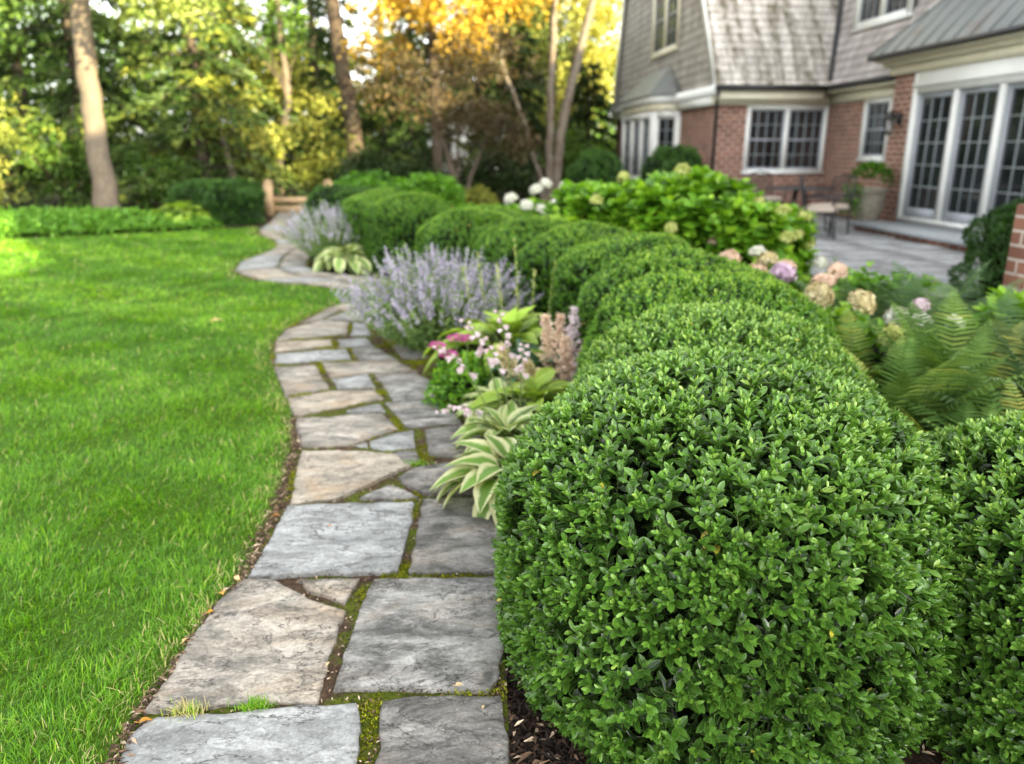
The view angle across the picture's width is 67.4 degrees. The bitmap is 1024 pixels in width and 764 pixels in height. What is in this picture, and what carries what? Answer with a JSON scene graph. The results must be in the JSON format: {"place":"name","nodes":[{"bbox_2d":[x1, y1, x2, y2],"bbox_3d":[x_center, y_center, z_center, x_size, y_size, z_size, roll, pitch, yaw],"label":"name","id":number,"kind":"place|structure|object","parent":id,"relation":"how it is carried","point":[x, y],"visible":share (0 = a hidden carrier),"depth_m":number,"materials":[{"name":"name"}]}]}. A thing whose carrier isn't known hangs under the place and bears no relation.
{"place":"outdoors","nodes":[
{"label":"outdoors","id":0,"kind":"place"},
{"bbox_2d":[0,226,354,763],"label":"lawn","id":1,"kind":"structure","parent":0,"point":[102,624],"depth_m":3.61,"materials":[{"name":"plant"}]},
{"bbox_2d":[3,0,622,152],"label":"sky","id":2,"kind":"structure","parent":0,"point":[361,2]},
{"bbox_2d":[142,212,510,763],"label":"path bed","id":3,"kind":"object","parent":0,"point":[339,699],"visible":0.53,"depth_m":2.65,"materials":[{"name":"soil"}]},
{"bbox_2d":[120,703,361,763],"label":"flagstone","id":4,"kind":"object","parent":3,"relation":"on","point":[308,734],"visible":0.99,"depth_m":1.90,"materials":[{"name":"stone"}]},
{"bbox_2d":[146,579,345,713],"bbox_3d":[-0.748,0.778,2.319,0.470,0.059,0.639,-1,17,-5],"label":"flagstone","id":5,"kind":"object","parent":3,"relation":"on","point":[276,640],"visible":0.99,"depth_m":2.23,"materials":[{"name":"stone"}]},
{"bbox_2d":[97,319,515,763],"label":"joint litter","id":6,"kind":"object","parent":3,"relation":"on","point":[127,728],"visible":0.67,"depth_m":2.72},
{"bbox_2d":[277,320,348,340],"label":"flagstone","id":7,"kind":"object","parent":3,"relation":"on","point":[320,328],"visible":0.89,"depth_m":6.20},
{"bbox_2d":[297,578,359,605],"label":"flagstone","id":8,"kind":"object","parent":3,"relation":"on","point":[338,590],"visible":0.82,"depth_m":2.56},
{"bbox_2d":[248,501,413,579],"bbox_3d":[-0.655,0.599,2.916,0.553,0.058,0.588,-1,17,-5],"label":"flagstone","id":9,"kind":"object","parent":3,"relation":"on","point":[358,539],"visible":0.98,"depth_m":2.86,"materials":[{"name":"stone"}]},
{"bbox_2d":[260,320,508,763],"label":"moss","id":10,"kind":"object","parent":3,"relation":"on","point":[292,474],"visible":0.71,"depth_m":3.35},
{"bbox_2d":[0,153,980,302],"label":"ground","id":11,"kind":"structure","parent":0,"point":[58,196],"depth_m":25.26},
{"bbox_2d":[0,0,102,196],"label":"broadleaf tree","id":12,"kind":"object","parent":11,"relation":"on","point":[17,65],"visible":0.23,"depth_m":23.74,"materials":[{"name":"green plant"}]},
{"bbox_2d":[0,0,617,181],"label":"distant wood","id":13,"kind":"object","parent":11,"relation":"on","point":[611,127],"visible":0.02,"depth_m":37.96,"materials":[{"name":"green plant"}]},
{"bbox_2d":[285,138,350,204],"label":"understory shrub","id":14,"kind":"object","parent":11,"relation":"on","point":[320,170],"visible":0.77,"depth_m":20.85,"materials":[{"name":"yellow plant"}]},
{"bbox_2d":[340,187,402,265],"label":"boxwood shrub","id":15,"kind":"object","parent":11,"relation":"on","point":[361,202],"visible":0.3,"depth_m":9.80,"materials":[{"name":"green plant"}]},
{"bbox_2d":[307,0,438,154],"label":"broadleaf tree","id":16,"kind":"object","parent":11,"relation":"on","point":[382,128],"visible":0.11,"depth_m":28.73,"materials":[{"name":"green plant"}]},
{"bbox_2d":[362,191,449,273],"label":"boxwood shrub","id":17,"kind":"object","parent":11,"relation":"on","point":[401,219],"visible":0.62,"depth_m":9.14,"materials":[{"name":"green plant"}]},
{"bbox_2d":[405,171,466,206],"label":"mounded shrub","id":18,"kind":"object","parent":11,"relation":"on","point":[449,190],"visible":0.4,"depth_m":14.04,"materials":[{"name":"green plant"}]},
{"bbox_2d":[414,207,515,301],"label":"boxwood shrub","id":19,"kind":"object","parent":11,"relation":"on","point":[461,229],"visible":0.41,"depth_m":7.17,"materials":[{"name":"green plant"}]},
{"bbox_2d":[433,310,538,453],"bbox_3d":[-0.075,0.053,3.809,0.632,0.689,0.919,-1,17,-5],"label":"hosta","id":20,"kind":"object","parent":11,"relation":"on","point":[508,417],"visible":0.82,"depth_m":3.75,"materials":[{"name":"green plant"}]},
{"bbox_2d":[469,216,575,323],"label":"boxwood shrub","id":21,"kind":"object","parent":11,"relation":"on","point":[496,242],"visible":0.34,"depth_m":6.35,"materials":[{"name":"green plant"}]},
{"bbox_2d":[447,0,622,146],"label":"broadleaf tree","id":22,"kind":"object","parent":11,"relation":"on","point":[604,16],"visible":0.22,"depth_m":33.22,"materials":[{"name":"yellow plant"}]},
{"bbox_2d":[513,220,641,343],"bbox_3d":[0.606,-0.763,5.969,1.198,0.976,1.380,2,17,5],"label":"boxwood shrub","id":23,"kind":"object","parent":11,"relation":"on","point":[565,237],"visible":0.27,"depth_m":5.64,"materials":[{"name":"green plant"}]},
{"bbox_2d":[547,231,697,349],"bbox_3d":[0.838,-0.535,5.212,1.211,0.976,1.405,-1,17,-3],"label":"boxwood shrub","id":24,"kind":"object","parent":11,"relation":"on","point":[588,260],"visible":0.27,"depth_m":4.93,"materials":[{"name":"green plant"}]},
{"bbox_2d":[574,244,775,356],"bbox_3d":[0.959,-0.297,4.424,1.211,0.976,1.404,-3,17,-10],"label":"boxwood shrub","id":25,"kind":"object","parent":11,"relation":"on","point":[616,272],"visible":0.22,"depth_m":4.22,"materials":[{"name":"green plant"}]},
{"bbox_2d":[569,300,879,401],"bbox_3d":[0.784,0.164,2.982,1.182,0.947,1.261,3,17,8],"label":"boxwood shrub","id":26,"kind":"object","parent":11,"relation":"on","point":[727,325],"visible":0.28,"depth_m":2.75,"materials":[{"name":"green plant"}]},
{"bbox_2d":[490,345,966,763],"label":"boxwood shrub","id":27,"kind":"object","parent":11,"relation":"on","point":[688,569],"visible":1,"depth_m":1.73,"materials":[{"name":"green plant"}]},
{"bbox_2d":[768,262,884,339],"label":"hydrangea","id":28,"kind":"object","parent":11,"relation":"on","point":[819,291],"visible":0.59,"depth_m":4.81,"materials":[{"name":"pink plant"}]},
{"bbox_2d":[888,409,1023,763],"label":"boxwood shrub","id":29,"kind":"object","parent":11,"relation":"on","point":[983,709],"visible":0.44,"depth_m":1.79,"materials":[{"name":"green plant"}]},
{"bbox_2d":[946,197,1023,301],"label":"evergreen shrub","id":30,"kind":"object","parent":11,"relation":"on","point":[996,234],"visible":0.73,"depth_m":7.54,"materials":[{"name":"green plant"}]},
{"bbox_2d":[0,190,996,763],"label":"garden bed","id":31,"kind":"object","parent":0,"point":[936,758],"depth_m":9.36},
{"bbox_2d":[0,96,38,206],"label":"understory shrub","id":32,"kind":"object","parent":31,"relation":"on","point":[5,137],"visible":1,"depth_m":17.42,"materials":[{"name":"yellow plant"}]},
{"bbox_2d":[8,110,113,207],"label":"understory shrub","id":33,"kind":"object","parent":31,"relation":"on","point":[45,152],"visible":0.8,"depth_m":18.31,"materials":[{"name":"green plant"}]},
{"bbox_2d":[0,0,186,209],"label":"evergreen tree","id":34,"kind":"object","parent":31,"relation":"on","point":[100,20],"visible":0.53,"depth_m":19.51,"materials":[{"name":"green plant"}]},
{"bbox_2d":[0,202,224,238],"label":"ground cover","id":35,"kind":"object","parent":31,"relation":"on","point":[17,221],"visible":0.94,"depth_m":13.95,"materials":[{"name":"green plant"}]},
{"bbox_2d":[0,0,238,209],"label":"broadleaf tree","id":36,"kind":"object","parent":31,"relation":"on","point":[105,192],"visible":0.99,"depth_m":16.69,"materials":[{"name":"brown plant"}]},
{"bbox_2d":[115,143,204,209],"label":"understory shrub","id":37,"kind":"object","parent":31,"relation":"on","point":[153,194],"visible":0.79,"depth_m":18.58,"materials":[{"name":"green plant"}]},
{"bbox_2d":[122,0,268,178],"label":"broadleaf tree","id":38,"kind":"object","parent":31,"relation":"on","point":[130,28],"visible":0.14,"depth_m":25.82,"materials":[{"name":"green plant"}]},
{"bbox_2d":[86,0,310,209],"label":"evergreen tree","id":39,"kind":"object","parent":31,"relation":"on","point":[177,127],"visible":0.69,"depth_m":18.94,"materials":[{"name":"green plant"}]},
{"bbox_2d":[195,177,266,225],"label":"boxwood shrub","id":40,"kind":"object","parent":31,"relation":"on","point":[238,201],"visible":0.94,"depth_m":15.08,"materials":[{"name":"green plant"}]},
{"bbox_2d":[185,81,297,181],"bbox_3d":[-6.797,-6.030,19.563,2.692,3.114,1.967,-7,18,-23],"label":"broadleaf tree","id":41,"kind":"object","parent":31,"relation":"on","point":[262,138],"visible":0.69,"depth_m":19.20,"materials":[{"name":"green plant"}]},
{"bbox_2d":[200,0,359,196],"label":"broadleaf tree","id":42,"kind":"object","parent":31,"relation":"on","point":[287,18],"visible":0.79,"depth_m":20.55,"materials":[{"name":"green plant"}]},
{"bbox_2d":[227,0,362,171],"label":"broadleaf tree","id":43,"kind":"object","parent":31,"relation":"on","point":[350,115],"visible":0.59,"depth_m":21.82,"materials":[{"name":"brown plant"}]},
{"bbox_2d":[274,365,328,398],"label":"flagstone","id":44,"kind":"object","parent":31,"relation":"on","point":[303,379],"visible":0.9,"depth_m":4.88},
{"bbox_2d":[275,349,350,364],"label":"flagstone","id":45,"kind":"object","parent":31,"relation":"on","point":[315,356],"visible":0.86,"depth_m":5.42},
{"bbox_2d":[234,0,394,193],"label":"evergreen tree","id":46,"kind":"object","parent":31,"relation":"on","point":[313,49],"visible":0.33,"depth_m":23.51,"materials":[{"name":"green plant"}]},
{"bbox_2d":[268,199,364,258],"bbox_3d":[-2.395,-2.010,10.184,1.558,0.831,1.631,-1,17,-5],"label":"catmint","id":47,"kind":"object","parent":31,"relation":"on","point":[332,223],"visible":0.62,"depth_m":9.92,"materials":[{"name":"purple plant"}]},
{"bbox_2d":[300,183,359,239],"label":"boxwood shrub","id":48,"kind":"object","parent":31,"relation":"on","point":[327,192],"visible":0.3,"depth_m":12.42,"materials":[{"name":"green plant"}]},
{"bbox_2d":[288,390,383,416],"bbox_3d":[-1.049,0.121,4.510,0.580,0.051,0.337,-11,20,-33],"label":"flagstone","id":49,"kind":"object","parent":31,"relation":"on","point":[305,405],"visible":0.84,"depth_m":4.48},
{"bbox_2d":[312,244,372,274],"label":"hosta","id":50,"kind":"object","parent":31,"relation":"on","point":[351,252],"visible":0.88,"depth_m":9.27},
{"bbox_2d":[296,414,397,448],"bbox_3d":[-0.862,0.265,4.028,0.524,0.054,0.460,-4,17,-13],"label":"flagstone","id":51,"kind":"object","parent":31,"relation":"on","point":[336,431],"visible":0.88,"depth_m":4.01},
{"bbox_2d":[290,450,410,504],"bbox_3d":[-0.730,0.429,3.482,0.539,0.056,0.594,-1,17,-5],"label":"flagstone","id":52,"kind":"object","parent":31,"relation":"on","point":[329,476],"visible":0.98,"depth_m":3.47,"materials":[{"name":"stone"}]},
{"bbox_2d":[326,140,411,181],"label":"understory shrub","id":53,"kind":"object","parent":31,"relation":"on","point":[363,163],"visible":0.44,"depth_m":19.81,"materials":[{"name":"green plant"}]},
{"bbox_2d":[322,361,416,377],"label":"flagstone","id":54,"kind":"object","parent":31,"relation":"on","point":[338,369],"visible":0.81,"depth_m":5.14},
{"bbox_2d":[330,168,414,192],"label":"mounded shrub","id":55,"kind":"object","parent":31,"relation":"on","point":[379,177],"visible":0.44,"depth_m":13.71,"materials":[{"name":"green plant"}]},
{"bbox_2d":[375,373,440,401],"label":"flagstone","id":56,"kind":"object","parent":31,"relation":"on","point":[406,386],"visible":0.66,"depth_m":4.75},
{"bbox_2d":[343,0,477,186],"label":"evergreen tree","id":57,"kind":"object","parent":31,"relation":"on","point":[414,137],"visible":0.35,"depth_m":23.80,"materials":[{"name":"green plant"}]},
{"bbox_2d":[375,146,445,178],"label":"understory shrub","id":58,"kind":"object","parent":31,"relation":"on","point":[401,168],"visible":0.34,"depth_m":19.34,"materials":[{"name":"green plant"}]},
{"bbox_2d":[333,576,503,694],"bbox_3d":[-0.265,0.770,2.346,0.486,0.060,0.604,-1,17,-5],"label":"flagstone","id":59,"kind":"object","parent":31,"relation":"on","point":[421,635],"visible":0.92,"depth_m":2.28,"materials":[{"name":"stone"}]},
{"bbox_2d":[385,400,460,428],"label":"flagstone","id":60,"kind":"object","parent":31,"relation":"on","point":[413,414],"visible":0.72,"depth_m":4.23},
{"bbox_2d":[328,242,543,353],"bbox_3d":[-0.550,-0.609,5.623,1.517,0.794,1.524,-6,18,-18],"label":"catmint","id":61,"kind":"object","parent":31,"relation":"on","point":[427,313],"visible":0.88,"depth_m":5.40,"materials":[{"name":"purple plant"}]},
{"bbox_2d":[375,695,508,763],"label":"flagstone","id":62,"kind":"object","parent":31,"relation":"on","point":[454,729],"visible":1,"depth_m":1.93,"materials":[{"name":"stone"}]},
{"bbox_2d":[398,462,495,496],"bbox_3d":[-0.277,0.446,3.420,0.466,0.060,0.360,-1,17,-5],"label":"flagstone","id":63,"kind":"object","parent":31,"relation":"on","point":[422,480],"visible":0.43,"depth_m":3.38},
{"bbox_2d":[346,18,548,187],"bbox_3d":[-1.384,-6.022,17.587,4.584,4.298,2.613,-1,17,-5],"label":"bronze maple","id":64,"kind":"object","parent":31,"relation":"on","point":[500,120],"visible":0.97,"depth_m":17.37,"materials":[{"name":"brown plant"}]},
{"bbox_2d":[337,0,560,174],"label":"orange maple","id":65,"kind":"object","parent":31,"relation":"on","point":[427,11],"visible":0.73,"depth_m":18.85,"materials":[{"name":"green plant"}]},
{"bbox_2d":[408,496,499,575],"bbox_3d":[-0.191,0.589,2.945,0.367,0.060,0.610,0,17,0],"label":"flagstone","id":66,"kind":"object","parent":31,"relation":"on","point":[453,535],"visible":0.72,"depth_m":2.86,"materials":[{"name":"stone"}]},
{"bbox_2d":[425,425,486,458],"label":"flagstone","id":67,"kind":"object","parent":31,"relation":"on","point":[438,442],"visible":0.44,"depth_m":3.84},
{"bbox_2d":[420,333,494,416],"bbox_3d":[-0.279,-0.035,4.404,0.430,0.462,0.455,9,19,26],"label":"stonecrop","id":68,"kind":"object","parent":31,"relation":"on","point":[457,387],"visible":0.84,"depth_m":4.34,"materials":[{"name":"green plant"}]},
{"bbox_2d":[428,434,518,524],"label":"hosta","id":69,"kind":"object","parent":31,"relation":"on","point":[478,467],"visible":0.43,"depth_m":3.19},
{"bbox_2d":[422,306,575,375],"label":"hosta","id":70,"kind":"object","parent":31,"relation":"on","point":[518,321],"visible":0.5,"depth_m":4.76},
{"bbox_2d":[459,132,542,205],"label":"understory shrub","id":71,"kind":"object","parent":31,"relation":"on","point":[485,170],"visible":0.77,"depth_m":20.00,"materials":[{"name":"green plant"}]},
{"bbox_2d":[447,3,563,200],"bbox_3d":[0.044,-8.183,23.280,4.675,6.131,4.273,-1,17,-5],"label":"evergreen tree","id":72,"kind":"object","parent":31,"relation":"on","point":[535,107],"visible":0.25,"depth_m":22.87,"materials":[{"name":"green plant"}]},
{"bbox_2d":[469,367,569,429],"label":"hosta","id":73,"kind":"object","parent":31,"relation":"on","point":[540,384],"visible":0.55,"depth_m":3.95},
{"bbox_2d":[473,0,600,174],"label":"broadleaf tree","id":74,"kind":"object","parent":31,"relation":"on","point":[544,55],"visible":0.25,"depth_m":26.74,"materials":[{"name":"brown plant"}]},
{"bbox_2d":[481,0,596,202],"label":"birch tree","id":75,"kind":"object","parent":31,"relation":"on","point":[553,167],"visible":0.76,"depth_m":19.79,"materials":[{"name":"brown plant"}]},
{"bbox_2d":[494,305,590,404],"bbox_3d":[0.284,-0.135,4.360,0.698,0.601,0.666,4,17,12],"label":"astilbe","id":76,"kind":"object","parent":31,"relation":"on","point":[567,350],"visible":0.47,"depth_m":4.30,"materials":[{"name":"pink plant"}]},
{"bbox_2d":[543,119,616,181],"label":"understory shrub","id":77,"kind":"object","parent":31,"relation":"on","point":[569,156],"visible":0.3,"depth_m":21.75,"materials":[{"name":"green plant"}]},
{"bbox_2d":[561,60,620,179],"bbox_3d":[2.447,-8.527,26.608,3.478,4.817,3.359,-8,18,-24],"label":"evergreen tree","id":78,"kind":"object","parent":31,"relation":"on","point":[581,94],"visible":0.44,"depth_m":26.00,"materials":[{"name":"green plant"}]},
{"bbox_2d":[566,147,624,184],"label":"boxwood shrub","id":79,"kind":"object","parent":31,"relation":"on","point":[596,165],"visible":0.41,"depth_m":16.14,"materials":[{"name":"green plant"}]},
{"bbox_2d":[542,171,653,231],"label":"hydrangea","id":80,"kind":"object","parent":31,"relation":"on","point":[586,200],"visible":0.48,"depth_m":7.60,"materials":[{"name":"green plant"}]},
{"bbox_2d":[270,259,968,763],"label":"mulch","id":81,"kind":"object","parent":31,"relation":"on","point":[538,737],"visible":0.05,"depth_m":1.92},
{"bbox_2d":[639,144,704,180],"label":"boxwood shrub","id":82,"kind":"object","parent":31,"relation":"on","point":[667,159],"visible":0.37,"depth_m":16.68,"materials":[{"name":"green plant"}]},
{"bbox_2d":[608,163,765,256],"bbox_3d":[1.748,-1.404,7.617,1.754,1.495,1.890,-1,17,-5],"label":"hydrangea","id":83,"kind":"object","parent":31,"relation":"on","point":[679,198],"visible":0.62,"depth_m":7.07,"materials":[{"name":"green plant"}]},
{"bbox_2d":[572,269,844,381],"bbox_3d":[0.919,-0.058,3.647,1.321,0.951,1.255,-14,22,-39],"label":"boxwood shrub","id":84,"kind":"object","parent":31,"relation":"on","point":[628,299],"visible":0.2,"depth_m":3.41,"materials":[{"name":"green plant"}]},
{"bbox_2d":[692,190,827,293],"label":"hydrangea","id":85,"kind":"object","parent":31,"relation":"on","point":[786,231],"visible":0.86,"depth_m":6.78,"materials":[{"name":"green plant"}]},
{"bbox_2d":[611,0,1023,252],"bbox_3d":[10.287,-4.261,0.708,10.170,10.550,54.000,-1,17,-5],"label":"house","id":86,"kind":"structure","parent":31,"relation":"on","point":[924,99],"depth_m":16.73,"materials":[{"name":"brick"}]},
{"bbox_2d":[621,112,651,180],"bbox_3d":[3.528,-6.649,21.832,0.090,1.810,3.350,-1,17,-5],"label":"window","id":87,"kind":"structure","parent":86,"relation":"in","point":[636,129],"depth_m":21.92,"materials":[{"name":"white paint"}]},
{"bbox_2d":[650,0,680,59],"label":"window","id":88,"kind":"structure","parent":86,"relation":"in","point":[666,13],"depth_m":20.71,"materials":[{"name":"beige paint"}]},
{"bbox_2d":[649,111,681,171],"bbox_3d":[3.997,-6.107,20.036,0.783,1.810,0.455,4,17,15],"label":"window","id":89,"kind":"structure","parent":86,"relation":"in","point":[666,125],"depth_m":19.90,"materials":[{"name":"white paint"}]},
{"bbox_2d":[741,105,829,173],"bbox_3d":[6.213,-5.502,17.471,1.950,1.485,0.120,-1,17,-5],"label":"window","id":90,"kind":"structure","parent":86,"relation":"in","point":[779,139],"depth_m":17.50,"materials":[{"name":"glass"}]},
{"bbox_2d":[855,96,892,161],"bbox_3d":[7.389,-5.117,15.608,0.120,1.225,1.080,-1,17,-5],"label":"window","id":91,"kind":"structure","parent":86,"relation":"in","point":[873,140],"depth_m":15.70,"materials":[{"name":"white paint"}]},
{"bbox_2d":[851,0,916,32],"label":"window","id":92,"kind":"structure","parent":86,"relation":"in","point":[868,13],"depth_m":15.62,"materials":[{"name":"white paint"}]},
{"bbox_2d":[902,90,953,219],"bbox_3d":[7.325,-3.958,13.472,0.055,2.128,1.038,-1,17,-5],"label":"sliding door","id":93,"kind":"structure","parent":86,"relation":"in","point":[934,108],"depth_m":13.53,"materials":[{"name":"grey paint"}]},
{"bbox_2d":[941,84,1000,225],"bbox_3d":[7.423,-3.634,12.399,0.055,2.128,0.988,-1,17,-5],"label":"sliding door","id":94,"kind":"structure","parent":86,"relation":"in","point":[977,105],"depth_m":12.45,"materials":[{"name":"grey paint"}]},
{"bbox_2d":[985,82,1023,217],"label":"sliding door","id":95,"kind":"structure","parent":86,"relation":"in","point":[1007,184],"depth_m":11.55,"materials":[{"name":"grey paint"}]},
{"bbox_2d":[811,261,942,327],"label":"hydrangea","id":96,"kind":"object","parent":31,"relation":"on","point":[859,280],"visible":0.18,"depth_m":6.29,"materials":[{"name":"green plant"}]},
{"bbox_2d":[834,289,965,368],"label":"hydrangea","id":97,"kind":"object","parent":31,"relation":"on","point":[861,300],"visible":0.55,"depth_m":4.15,"materials":[{"name":"green plant"}]},
{"bbox_2d":[836,305,1017,407],"bbox_3d":[1.802,0.029,3.769,1.018,0.610,1.123,-6,18,-18],"label":"fern","id":98,"kind":"object","parent":31,"relation":"on","point":[857,338],"visible":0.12,"depth_m":4.08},
{"bbox_2d":[844,333,1023,436],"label":"fern","id":99,"kind":"object","parent":31,"relation":"on","point":[904,386],"visible":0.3,"depth_m":3.23,"materials":[{"name":"plant"}]},
{"bbox_2d":[845,287,1023,399],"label":"fern","id":100,"kind":"object","parent":31,"relation":"on","point":[998,325],"visible":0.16,"depth_m":4.13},
{"bbox_2d":[854,259,1023,332],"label":"fern","id":101,"kind":"object","parent":31,"relation":"on","point":[896,300],"visible":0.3,"depth_m":5.34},
{"bbox_2d":[858,289,1023,413],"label":"fern","id":102,"kind":"object","parent":31,"relation":"on","point":[930,349],"visible":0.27,"depth_m":3.84,"materials":[{"name":"plant"}]},
{"bbox_2d":[894,362,1023,431],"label":"fern","id":103,"kind":"object","parent":31,"relation":"on","point":[945,419],"visible":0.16,"depth_m":3.13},
{"bbox_2d":[963,285,1023,380],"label":"hydrangea","id":104,"kind":"object","parent":31,"relation":"on","point":[999,291],"visible":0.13,"depth_m":4.53,"materials":[{"name":"green plant"}]},
{"bbox_2d":[791,254,939,324],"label":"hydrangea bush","id":105,"kind":"object","parent":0,"point":[846,296],"visible":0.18,"depth_m":5.59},
{"bbox_2d":[807,214,980,294],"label":"patio paving","id":106,"kind":"structure","parent":0,"point":[854,249],"depth_m":10.72,"materials":[{"name":"stone"}]},
{"bbox_2d":[836,159,896,220],"bbox_3d":[6.630,-3.558,14.413,1.123,1.242,1.058,-1,17,-5],"label":"stone urn","id":107,"kind":"object","parent":106,"relation":"on","point":[867,203],"visible":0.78,"depth_m":14.29,"materials":[{"name":"beige stone"}]},
{"bbox_2d":[1002,204,1023,291],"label":"brick pier","id":108,"kind":"structure","parent":0,"point":[1014,270],"depth_m":5.35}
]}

